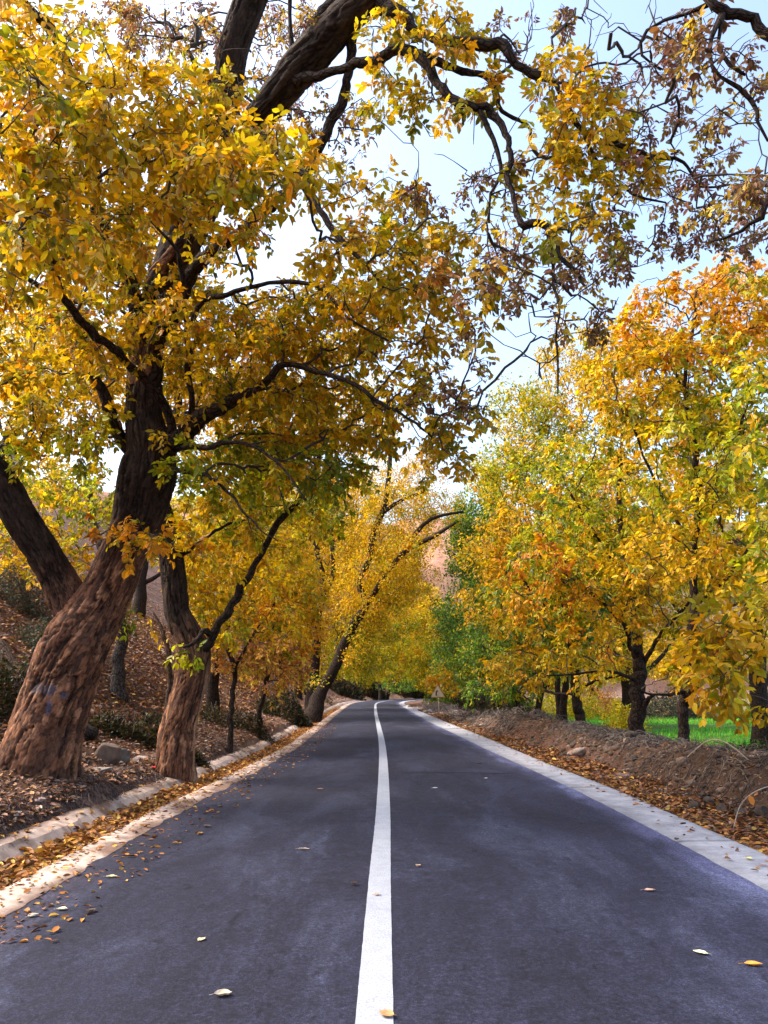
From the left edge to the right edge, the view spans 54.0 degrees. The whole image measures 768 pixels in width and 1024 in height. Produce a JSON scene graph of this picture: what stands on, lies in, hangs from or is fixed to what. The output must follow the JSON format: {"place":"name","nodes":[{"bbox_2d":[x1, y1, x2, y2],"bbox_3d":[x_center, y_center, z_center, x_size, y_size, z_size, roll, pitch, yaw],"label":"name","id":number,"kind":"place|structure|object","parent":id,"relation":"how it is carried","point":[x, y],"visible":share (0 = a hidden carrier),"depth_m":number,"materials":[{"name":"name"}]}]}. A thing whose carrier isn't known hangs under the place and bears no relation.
{"place":"outdoors","nodes":[
{"label":"outdoors","id":0,"kind":"place"},
{"bbox_2d":[0,699,767,1023],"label":"road","id":1,"kind":"structure","parent":0,"point":[520,895],"depth_m":5.11,"materials":[{"name":"grey asphalt"}]},
{"bbox_2d":[55,906,66,909],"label":"fallen leaf","id":2,"kind":"object","parent":1,"relation":"on","point":[62,908],"visible":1,"depth_m":5.19,"materials":[{"name":"white plant"}]},
{"bbox_2d":[0,722,337,942],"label":"scattered leaves","id":3,"kind":"object","parent":1,"relation":"on","point":[54,929],"visible":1,"depth_m":7.20,"materials":[{"name":"orange plant"}]},
{"bbox_2d":[210,989,231,994],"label":"fallen leaf","id":4,"kind":"object","parent":1,"relation":"on","point":[223,992],"visible":1,"depth_m":3.71,"materials":[{"name":"beige plant"}]},
{"bbox_2d":[355,699,404,1023],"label":"line","id":5,"kind":"object","parent":1,"relation":"on","point":[375,991],"visible":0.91,"depth_m":4.79,"materials":[{"name":"paint"}]},
{"bbox_2d":[379,1009,396,1015],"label":"fallen leaf","id":6,"kind":"object","parent":5,"relation":"on","point":[388,1012],"visible":1,"depth_m":3.47,"materials":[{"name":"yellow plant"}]},
{"bbox_2d":[424,772,513,773],"bbox_3d":[1.325,4.631,13.387,1.950,0.021,0.094,0,-13,0],"label":"road joint","id":7,"kind":"object","parent":1,"relation":"on","point":[461,772],"visible":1,"depth_m":13.38,"materials":[{"name":"asphalt"}]},
{"bbox_2d":[738,961,762,965],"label":"fallen leaf","id":8,"kind":"object","parent":1,"relation":"on","point":[753,963],"visible":1,"depth_m":4.14,"materials":[{"name":"yellow plant"}]},
{"bbox_2d":[0,474,767,845],"bbox_3d":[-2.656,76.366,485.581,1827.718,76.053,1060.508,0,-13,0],"label":"ground","id":9,"kind":"structure","parent":0,"point":[616,690],"depth_m":19.38,"materials":[{"name":"soil"}]},
{"bbox_2d":[0,638,23,680],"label":"fallen log","id":10,"kind":"object","parent":9,"relation":"on","point":[9,657],"visible":0.25,"depth_m":13.96,"materials":[{"name":"grey plant"}]},
{"bbox_2d":[0,650,29,724],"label":"shrub","id":11,"kind":"object","parent":9,"relation":"on","point":[13,694],"visible":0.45,"depth_m":11.77,"materials":[{"name":"green plant"}]},
{"bbox_2d":[0,561,53,624],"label":"shrub","id":12,"kind":"object","parent":9,"relation":"on","point":[13,591],"visible":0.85,"depth_m":19.33,"materials":[{"name":"green plant"}]},
{"bbox_2d":[14,616,50,651],"bbox_3d":[-7.430,3.054,16.675,1.665,1.526,1.129,0,-13,0],"label":"shrub","id":13,"kind":"object","parent":9,"relation":"on","point":[36,637],"visible":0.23,"depth_m":16.65,"materials":[{"name":"green plant"}]},
{"bbox_2d":[33,796,46,802],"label":"rock","id":14,"kind":"object","parent":9,"relation":"on","point":[40,799],"visible":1,"depth_m":8.65,"materials":[{"name":"grey stone"}]},
{"bbox_2d":[17,691,98,741],"bbox_3d":[-5.753,3.565,13.289,1.439,1.047,0.297,3,-13,-13],"label":"rock","id":15,"kind":"object","parent":9,"relation":"on","point":[91,732],"visible":0.15,"depth_m":13.22,"materials":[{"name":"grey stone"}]},
{"bbox_2d":[0,191,163,584],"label":"walnut tree","id":16,"kind":"object","parent":9,"relation":"on","point":[48,459],"visible":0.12,"depth_m":20.08,"materials":[{"name":"yellow plant"}]},
{"bbox_2d":[90,767,113,772],"bbox_3d":[-4.105,3.721,10.857,0.394,0.101,0.400,0,-13,0],"label":"rock","id":17,"kind":"object","parent":9,"relation":"on","point":[100,769],"visible":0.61,"depth_m":10.79,"materials":[{"name":"grey stone"}]},
{"bbox_2d":[94,742,120,765],"bbox_3d":[-4.403,3.902,12.029,0.404,0.432,0.278,0,-13,0],"label":"rock","id":18,"kind":"object","parent":9,"relation":"on","point":[107,753],"visible":0.71,"depth_m":11.95,"materials":[{"name":"grey stone"}]},
{"bbox_2d":[0,740,235,838],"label":"fallen leaves","id":19,"kind":"object","parent":9,"relation":"on","point":[114,788],"visible":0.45,"depth_m":9.54,"materials":[{"name":"brown plant"}]},
{"bbox_2d":[88,705,156,748],"bbox_3d":[-4.835,4.123,14.271,1.571,0.923,0.814,0,-13,0],"label":"shrub","id":20,"kind":"object","parent":9,"relation":"on","point":[120,728],"visible":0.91,"depth_m":14.13,"materials":[{"name":"green plant"}]},
{"bbox_2d":[120,748,129,763],"bbox_3d":[-4.330,4.028,12.396,0.259,0.277,0.235,11,-17,-40],"label":"rock","id":21,"kind":"object","parent":9,"relation":"on","point":[125,756],"visible":0.52,"depth_m":12.38,"materials":[{"name":"grey stone"}]},
{"bbox_2d":[133,755,145,760],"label":"rock","id":22,"kind":"object","parent":9,"relation":"on","point":[138,757],"visible":0.55,"depth_m":12.74,"materials":[{"name":"grey stone"}]},
{"bbox_2d":[0,680,283,821],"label":"fallen leaves","id":23,"kind":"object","parent":9,"relation":"on","point":[122,766],"depth_m":13.85,"materials":[{"name":"brown plant"}]},
{"bbox_2d":[131,708,162,742],"bbox_3d":[-4.534,4.263,14.786,1.180,0.864,0.796,0,-13,0],"label":"shrub","id":24,"kind":"object","parent":9,"relation":"on","point":[151,720],"visible":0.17,"depth_m":14.80,"materials":[{"name":"green plant"}]},
{"bbox_2d":[0,537,298,829],"bbox_3d":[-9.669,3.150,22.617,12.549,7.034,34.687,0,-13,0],"label":"fallen leaves","id":25,"kind":"object","parent":9,"relation":"on","point":[38,791],"visible":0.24,"depth_m":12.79,"materials":[{"name":"brown plant"}]},
{"bbox_2d":[0,457,306,702],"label":"walnut tree","id":26,"kind":"object","parent":9,"relation":"on","point":[88,489],"visible":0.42,"depth_m":17.91,"materials":[{"name":"yellow plant"}]},
{"bbox_2d":[147,611,172,710],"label":"walnut tree","id":27,"kind":"object","parent":9,"relation":"on","point":[169,665],"visible":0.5,"depth_m":14.31,"materials":[{"name":"brown plant"}]},
{"bbox_2d":[0,700,362,917],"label":"concrete gutter","id":28,"kind":"object","parent":9,"relation":"on","point":[39,833],"visible":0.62,"depth_m":8.24,"materials":[{"name":"grey concrete"}]},
{"bbox_2d":[0,725,294,843],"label":"scattered leaves","id":29,"kind":"object","parent":28,"relation":"on","point":[55,818],"visible":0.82,"depth_m":8.59,"materials":[{"name":"orange plant"}]},
{"bbox_2d":[0,707,339,889],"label":"gutter leaves","id":30,"kind":"object","parent":28,"relation":"on","point":[11,869],"visible":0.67,"depth_m":8.72,"materials":[{"name":"orange plant"}]},
{"bbox_2d":[106,490,286,631],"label":"walnut tree","id":31,"kind":"object","parent":9,"relation":"on","point":[139,602],"visible":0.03,"depth_m":39.79,"materials":[{"name":"yellow plant"}]},
{"bbox_2d":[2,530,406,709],"bbox_3d":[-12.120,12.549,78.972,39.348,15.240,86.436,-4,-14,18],"label":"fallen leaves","id":32,"kind":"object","parent":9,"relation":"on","point":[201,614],"visible":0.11,"depth_m":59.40,"materials":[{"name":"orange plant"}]},
{"bbox_2d":[195,748,215,769],"bbox_3d":[-3.393,4.792,14.078,0.846,0.849,0.520,0,-13,0],"label":"shrub","id":33,"kind":"object","parent":9,"relation":"on","point":[200,759],"visible":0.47,"depth_m":14.02,"materials":[{"name":"green plant"}]},
{"bbox_2d":[92,307,370,782],"bbox_3d":[-3.017,0.371,14.214,5.665,9.270,4.465,0,-13,0],"label":"walnut tree","id":34,"kind":"object","parent":9,"relation":"on","point":[176,738],"visible":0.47,"depth_m":13.11,"materials":[{"name":"yellow plant"}]},
{"bbox_2d":[199,702,280,744],"bbox_3d":[-3.899,6.121,21.221,2.920,1.545,1.583,0,-13,0],"label":"shrub","id":35,"kind":"object","parent":9,"relation":"on","point":[242,722],"visible":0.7,"depth_m":21.02,"materials":[{"name":"green plant"}]},
{"bbox_2d":[194,588,314,752],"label":"walnut tree","id":36,"kind":"object","parent":9,"relation":"on","point":[265,639],"visible":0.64,"depth_m":17.25,"materials":[{"name":"yellow plant"}]},
{"bbox_2d":[252,685,314,727],"bbox_3d":[-3.978,7.840,29.882,2.695,2.092,2.217,0,-13,0],"label":"shrub","id":37,"kind":"object","parent":9,"relation":"on","point":[300,719],"visible":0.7,"depth_m":29.64,"materials":[{"name":"green plant"}]},
{"bbox_2d":[238,574,329,734],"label":"walnut tree","id":38,"kind":"object","parent":9,"relation":"on","point":[309,621],"visible":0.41,"depth_m":21.36,"materials":[{"name":"yellow plant"}]},
{"bbox_2d":[164,360,407,719],"bbox_3d":[-4.176,0.576,24.540,9.850,12.452,9.055,0,-13,0],"label":"walnut tree","id":39,"kind":"object","parent":9,"relation":"on","point":[212,693],"visible":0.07,"depth_m":23.14,"materials":[{"name":"yellow plant"}]},
{"bbox_2d":[212,492,366,616],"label":"walnut tree","id":40,"kind":"object","parent":9,"relation":"on","point":[321,550],"depth_m":50.07,"materials":[{"name":"yellow plant"}]},
{"bbox_2d":[283,669,332,704],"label":"shrub","id":41,"kind":"object","parent":9,"relation":"on","point":[326,698],"visible":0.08,"depth_m":59.75,"materials":[{"name":"green plant"}]},
{"bbox_2d":[267,454,385,710],"bbox_3d":[-3.272,3.683,40.870,7.369,15.512,8.676,0,-13,0],"label":"walnut tree","id":42,"kind":"object","parent":9,"relation":"on","point":[314,658],"visible":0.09,"depth_m":38.41,"materials":[{"name":"yellow plant"}]},
{"bbox_2d":[320,664,365,700],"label":"shrub","id":43,"kind":"object","parent":9,"relation":"on","point":[347,688],"visible":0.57,"depth_m":85.84,"materials":[{"name":"green plant"}]},
{"bbox_2d":[293,538,434,700],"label":"walnut tree","id":44,"kind":"object","parent":9,"relation":"on","point":[328,660],"visible":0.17,"depth_m":52.27,"materials":[{"name":"yellow plant"}]},
{"bbox_2d":[342,672,386,699],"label":"shrub","id":45,"kind":"object","parent":9,"relation":"on","point":[373,692],"visible":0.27,"depth_m":94.45,"materials":[{"name":"green plant"}]},
{"bbox_2d":[0,0,730,781],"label":"walnut tree","id":46,"kind":"object","parent":9,"relation":"on","point":[68,232],"visible":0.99,"depth_m":8.88,"materials":[{"name":"yellow plant"}]},
{"bbox_2d":[376,675,382,699],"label":"walnut tree","id":47,"kind":"object","parent":9,"relation":"on","point":[380,695],"visible":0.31,"depth_m":93.23,"materials":[{"name":"brown plant"}]},
{"bbox_2d":[319,579,443,684],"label":"walnut tree","id":48,"kind":"object","parent":9,"relation":"on","point":[409,627],"visible":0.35,"depth_m":64.12,"materials":[{"name":"yellow plant"}]},
{"bbox_2d":[326,534,444,694],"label":"walnut tree","id":49,"kind":"object","parent":9,"relation":"on","point":[397,689],"visible":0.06,"depth_m":93.28,"materials":[{"name":"yellow plant"}]},
{"bbox_2d":[304,442,467,722],"bbox_3d":[0.272,2.860,36.704,8.507,15.394,11.156,0,-13,0],"label":"walnut tree","id":50,"kind":"object","parent":9,"relation":"on","point":[392,561],"visible":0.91,"depth_m":35.80,"materials":[{"name":"yellow plant"}]},
{"bbox_2d":[386,676,398,699],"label":"walnut tree","id":51,"kind":"object","parent":9,"relation":"on","point":[387,694],"visible":0.22,"depth_m":96.99,"materials":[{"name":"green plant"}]},
{"bbox_2d":[389,677,429,698],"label":"shrub","id":52,"kind":"object","parent":9,"relation":"on","point":[418,695],"visible":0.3,"depth_m":104.27,"materials":[{"name":"green plant"}]},
{"bbox_2d":[400,606,464,694],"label":"walnut tree","id":53,"kind":"object","parent":9,"relation":"on","point":[420,673],"visible":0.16,"depth_m":67.02,"materials":[{"name":"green plant"}]},
{"bbox_2d":[431,685,444,712],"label":"warning sign","id":54,"kind":"object","parent":9,"relation":"on","point":[437,693],"visible":0.94,"depth_m":43.71,"materials":[{"name":"metal"}]},
{"bbox_2d":[422,686,459,705],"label":"shrub","id":55,"kind":"object","parent":9,"relation":"on","point":[446,699],"visible":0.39,"depth_m":63.60,"materials":[{"name":"green plant"}]},
{"bbox_2d":[416,701,467,712],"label":"dry roots","id":56,"kind":"object","parent":9,"relation":"on","point":[444,705],"visible":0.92,"depth_m":49.12,"materials":[{"name":"brown plant"}]},
{"bbox_2d":[412,706,487,727],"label":"gravel","id":57,"kind":"structure","parent":9,"relation":"on","point":[449,715],"depth_m":42.92,"materials":[{"name":"brown gravel"}]},
{"bbox_2d":[417,595,494,708],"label":"walnut tree","id":58,"kind":"object","parent":9,"relation":"on","point":[443,675],"visible":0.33,"depth_m":54.79,"materials":[{"name":"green plant"}]},
{"bbox_2d":[449,690,495,711],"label":"shrub","id":59,"kind":"object","parent":9,"relation":"on","point":[480,704],"visible":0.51,"depth_m":49.76,"materials":[{"name":"green plant"}]},
{"bbox_2d":[435,457,529,709],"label":"walnut tree","id":60,"kind":"object","parent":9,"relation":"on","point":[470,510],"visible":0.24,"depth_m":40.29,"materials":[{"name":"green plant"}]},
{"bbox_2d":[441,614,528,710],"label":"walnut tree","id":61,"kind":"object","parent":9,"relation":"on","point":[461,665],"visible":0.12,"depth_m":33.52,"materials":[{"name":"yellow plant"}]},
{"bbox_2d":[423,573,560,714],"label":"walnut tree","id":62,"kind":"object","parent":9,"relation":"on","point":[446,611],"visible":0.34,"depth_m":32.77,"materials":[{"name":"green plant"}]},
{"bbox_2d":[450,522,560,717],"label":"walnut tree","id":63,"kind":"object","parent":9,"relation":"on","point":[466,651],"visible":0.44,"depth_m":25.78,"materials":[{"name":"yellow plant"}]},
{"bbox_2d":[444,706,571,734],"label":"dry roots","id":64,"kind":"object","parent":9,"relation":"on","point":[500,712],"visible":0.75,"depth_m":26.98,"materials":[{"name":"brown plant"}]},
{"bbox_2d":[484,689,534,713],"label":"shrub","id":65,"kind":"object","parent":9,"relation":"on","point":[504,705],"visible":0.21,"depth_m":47.04,"materials":[{"name":"green plant"}]},
{"bbox_2d":[442,310,614,722],"bbox_3d":[5.854,-0.448,27.895,7.557,16.812,6.678,0,-13,0],"label":"walnut tree","id":66,"kind":"object","parent":9,"relation":"on","point":[494,477],"visible":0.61,"depth_m":27.23,"materials":[{"name":"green plant"}]},
{"bbox_2d":[457,433,630,723],"bbox_3d":[5.549,2.974,28.598,5.784,10.316,15.583,0,-13,0],"label":"walnut tree","id":67,"kind":"object","parent":9,"relation":"on","point":[547,631],"visible":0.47,"depth_m":23.24,"materials":[{"name":"yellow plant"}]},
{"bbox_2d":[525,678,608,719],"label":"shrub","id":68,"kind":"object","parent":9,"relation":"on","point":[552,703],"visible":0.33,"depth_m":48.06,"materials":[{"name":"yellow plant"}]},
{"bbox_2d":[528,644,620,713],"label":"walnut tree","id":69,"kind":"object","parent":9,"relation":"on","point":[597,684],"visible":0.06,"depth_m":56.92,"materials":[{"name":"yellow plant"}]},
{"bbox_2d":[571,747,586,755],"bbox_3d":[4.162,5.046,15.866,0.569,0.182,0.174,10,-16,-36],"label":"rock","id":70,"kind":"object","parent":9,"relation":"on","point":[579,751],"visible":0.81,"depth_m":15.74,"materials":[{"name":"beige stone"}]},
{"bbox_2d":[399,699,767,890],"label":"concrete apron","id":71,"kind":"object","parent":9,"relation":"on","point":[711,849],"visible":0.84,"depth_m":8.91,"materials":[{"name":"grey concrete"}]},
{"bbox_2d":[478,367,689,734],"bbox_3d":[5.309,0.278,18.809,8.290,11.165,4.482,12,-18,-42],"label":"walnut tree","id":72,"kind":"object","parent":9,"relation":"on","point":[556,568],"visible":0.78,"depth_m":18.08,"materials":[{"name":"yellow plant"}]},
{"bbox_2d":[489,458,681,711],"bbox_3d":[10.712,3.333,37.737,12.507,15.200,10.188,0,-13,0],"label":"walnut tree","id":73,"kind":"object","parent":9,"relation":"on","point":[626,669],"visible":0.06,"depth_m":36.63,"materials":[{"name":"yellow plant"}]},
{"bbox_2d":[421,711,767,875],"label":"fallen leaves","id":74,"kind":"object","parent":9,"relation":"on","point":[716,824],"visible":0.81,"depth_m":10.67,"materials":[{"name":"brown plant"}]},
{"bbox_2d":[733,786,767,828],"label":"dry stalk","id":75,"kind":"object","parent":74,"relation":"on","point":[751,799],"visible":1,"depth_m":8.03,"materials":[{"name":"beige plant"}]},
{"bbox_2d":[570,679,620,715],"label":"shrub","id":76,"kind":"object","parent":9,"relation":"on","point":[605,701],"visible":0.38,"depth_m":54.76,"materials":[{"name":"plant"}]},
{"bbox_2d":[440,711,767,954],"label":"fallen leaves","id":77,"kind":"object","parent":9,"relation":"on","point":[734,777],"depth_m":12.17,"materials":[{"name":"brown plant"}]},
{"bbox_2d":[441,711,767,826],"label":"dirt bank","id":78,"kind":"structure","parent":9,"relation":"on","point":[572,743],"depth_m":13.88,"materials":[{"name":"brown soil"}]},
{"bbox_2d":[548,720,687,761],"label":"dry roots","id":79,"kind":"object","parent":9,"relation":"on","point":[581,728],"visible":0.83,"depth_m":15.98,"materials":[{"name":"brown plant"}]},
{"bbox_2d":[617,773,629,779],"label":"rock","id":80,"kind":"object","parent":9,"relation":"on","point":[622,775],"visible":0.3,"depth_m":12.47,"materials":[{"name":"stone"}]},
{"bbox_2d":[601,692,651,733],"bbox_3d":[9.219,7.825,28.905,1.614,1.843,1.828,10,-16,-37],"label":"shrub","id":81,"kind":"object","parent":9,"relation":"on","point":[621,717],"visible":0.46,"depth_m":28.87,"materials":[{"name":"yellow plant"}]},
{"bbox_2d":[548,713,764,749],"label":"grass","id":82,"kind":"structure","parent":9,"relation":"on","point":[675,731],"depth_m":33.37,"materials":[{"name":"green plant"}]},
{"bbox_2d":[575,249,767,743],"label":"walnut tree","id":83,"kind":"object","parent":9,"relation":"on","point":[651,350],"visible":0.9,"depth_m":15.44,"materials":[{"name":"yellow plant"}]},
{"bbox_2d":[645,681,711,718],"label":"shrub","id":84,"kind":"object","parent":9,"relation":"on","point":[650,709],"visible":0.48,"depth_m":53.74,"materials":[{"name":"green plant"}]},
{"bbox_2d":[591,0,767,270],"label":"walnut tree","id":85,"kind":"object","parent":9,"relation":"on","point":[746,190],"visible":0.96,"depth_m":6.84,"materials":[{"name":"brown plant"}]},
{"bbox_2d":[592,389,767,743],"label":"walnut tree","id":86,"kind":"object","parent":9,"relation":"on","point":[760,687],"visible":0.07,"depth_m":25.11,"materials":[{"name":"yellow plant"}]},
{"bbox_2d":[604,737,767,823],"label":"dry roots","id":87,"kind":"object","parent":9,"relation":"on","point":[743,762],"visible":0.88,"depth_m":10.55,"materials":[{"name":"brown plant"}]},
{"bbox_2d":[605,626,767,712],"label":"walnut tree","id":88,"kind":"object","parent":9,"relation":"on","point":[654,656],"visible":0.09,"depth_m":58.69,"materials":[{"name":"yellow plant"}]},
{"bbox_2d":[688,800,700,808],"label":"rock","id":89,"kind":"object","parent":9,"relation":"on","point":[693,803],"visible":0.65,"depth_m":9.57,"materials":[{"name":"grey stone"}]},
{"bbox_2d":[703,796,714,805],"bbox_3d":[4.145,3.700,9.616,0.138,0.141,0.157,-4,-14,15],"label":"rock","id":90,"kind":"object","parent":9,"relation":"on","point":[707,799],"visible":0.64,"depth_m":9.57,"materials":[{"name":"grey stone"}]},
{"bbox_2d":[666,347,767,737],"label":"walnut tree","id":91,"kind":"object","parent":9,"relation":"on","point":[710,648],"visible":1,"depth_m":9.01,"materials":[{"name":"yellow plant"}]},
{"bbox_2d":[687,739,748,760],"bbox_3d":[4.305,3.083,9.797,0.045,0.261,0.868,9,-16,-34],"label":"dry vine","id":92,"kind":"object","parent":9,"relation":"on","point":[718,740],"visible":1,"depth_m":9.80,"materials":[{"name":"brown plant"}]},
{"bbox_2d":[716,803,727,812],"bbox_3d":[4.091,3.606,9.121,0.136,0.168,0.156,-5,-14,20],"label":"rock","id":93,"kind":"object","parent":9,"relation":"on","point":[722,806],"visible":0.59,"depth_m":9.10,"materials":[{"name":"grey stone"}]},
{"bbox_2d":[734,807,746,816],"bbox_3d":[4.131,3.498,8.731,0.142,0.147,0.167,0,-13,0],"label":"rock","id":94,"kind":"object","parent":9,"relation":"on","point":[741,810],"visible":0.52,"depth_m":8.71,"materials":[{"name":"grey stone"}]},
{"bbox_2d":[743,701,751,718],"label":"shrub","id":95,"kind":"object","parent":9,"relation":"on","point":[748,707],"visible":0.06,"depth_m":53.43,"materials":[{"name":"green plant"}]},
{"bbox_2d":[737,735,767,750],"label":"shrub","id":96,"kind":"object","parent":9,"relation":"on","point":[765,741],"visible":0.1,"depth_m":16.79,"materials":[{"name":"green plant"}]},
{"bbox_2d":[754,805,767,817],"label":"rock","id":97,"kind":"object","parent":9,"relation":"on","point":[759,810],"visible":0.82,"depth_m":8.52,"materials":[{"name":"grey stone"}]},
{"bbox_2d":[0,0,767,526],"label":"sky","id":98,"kind":"structure","parent":0,"point":[443,174],"materials":[{"name":"blue"}]}
]}

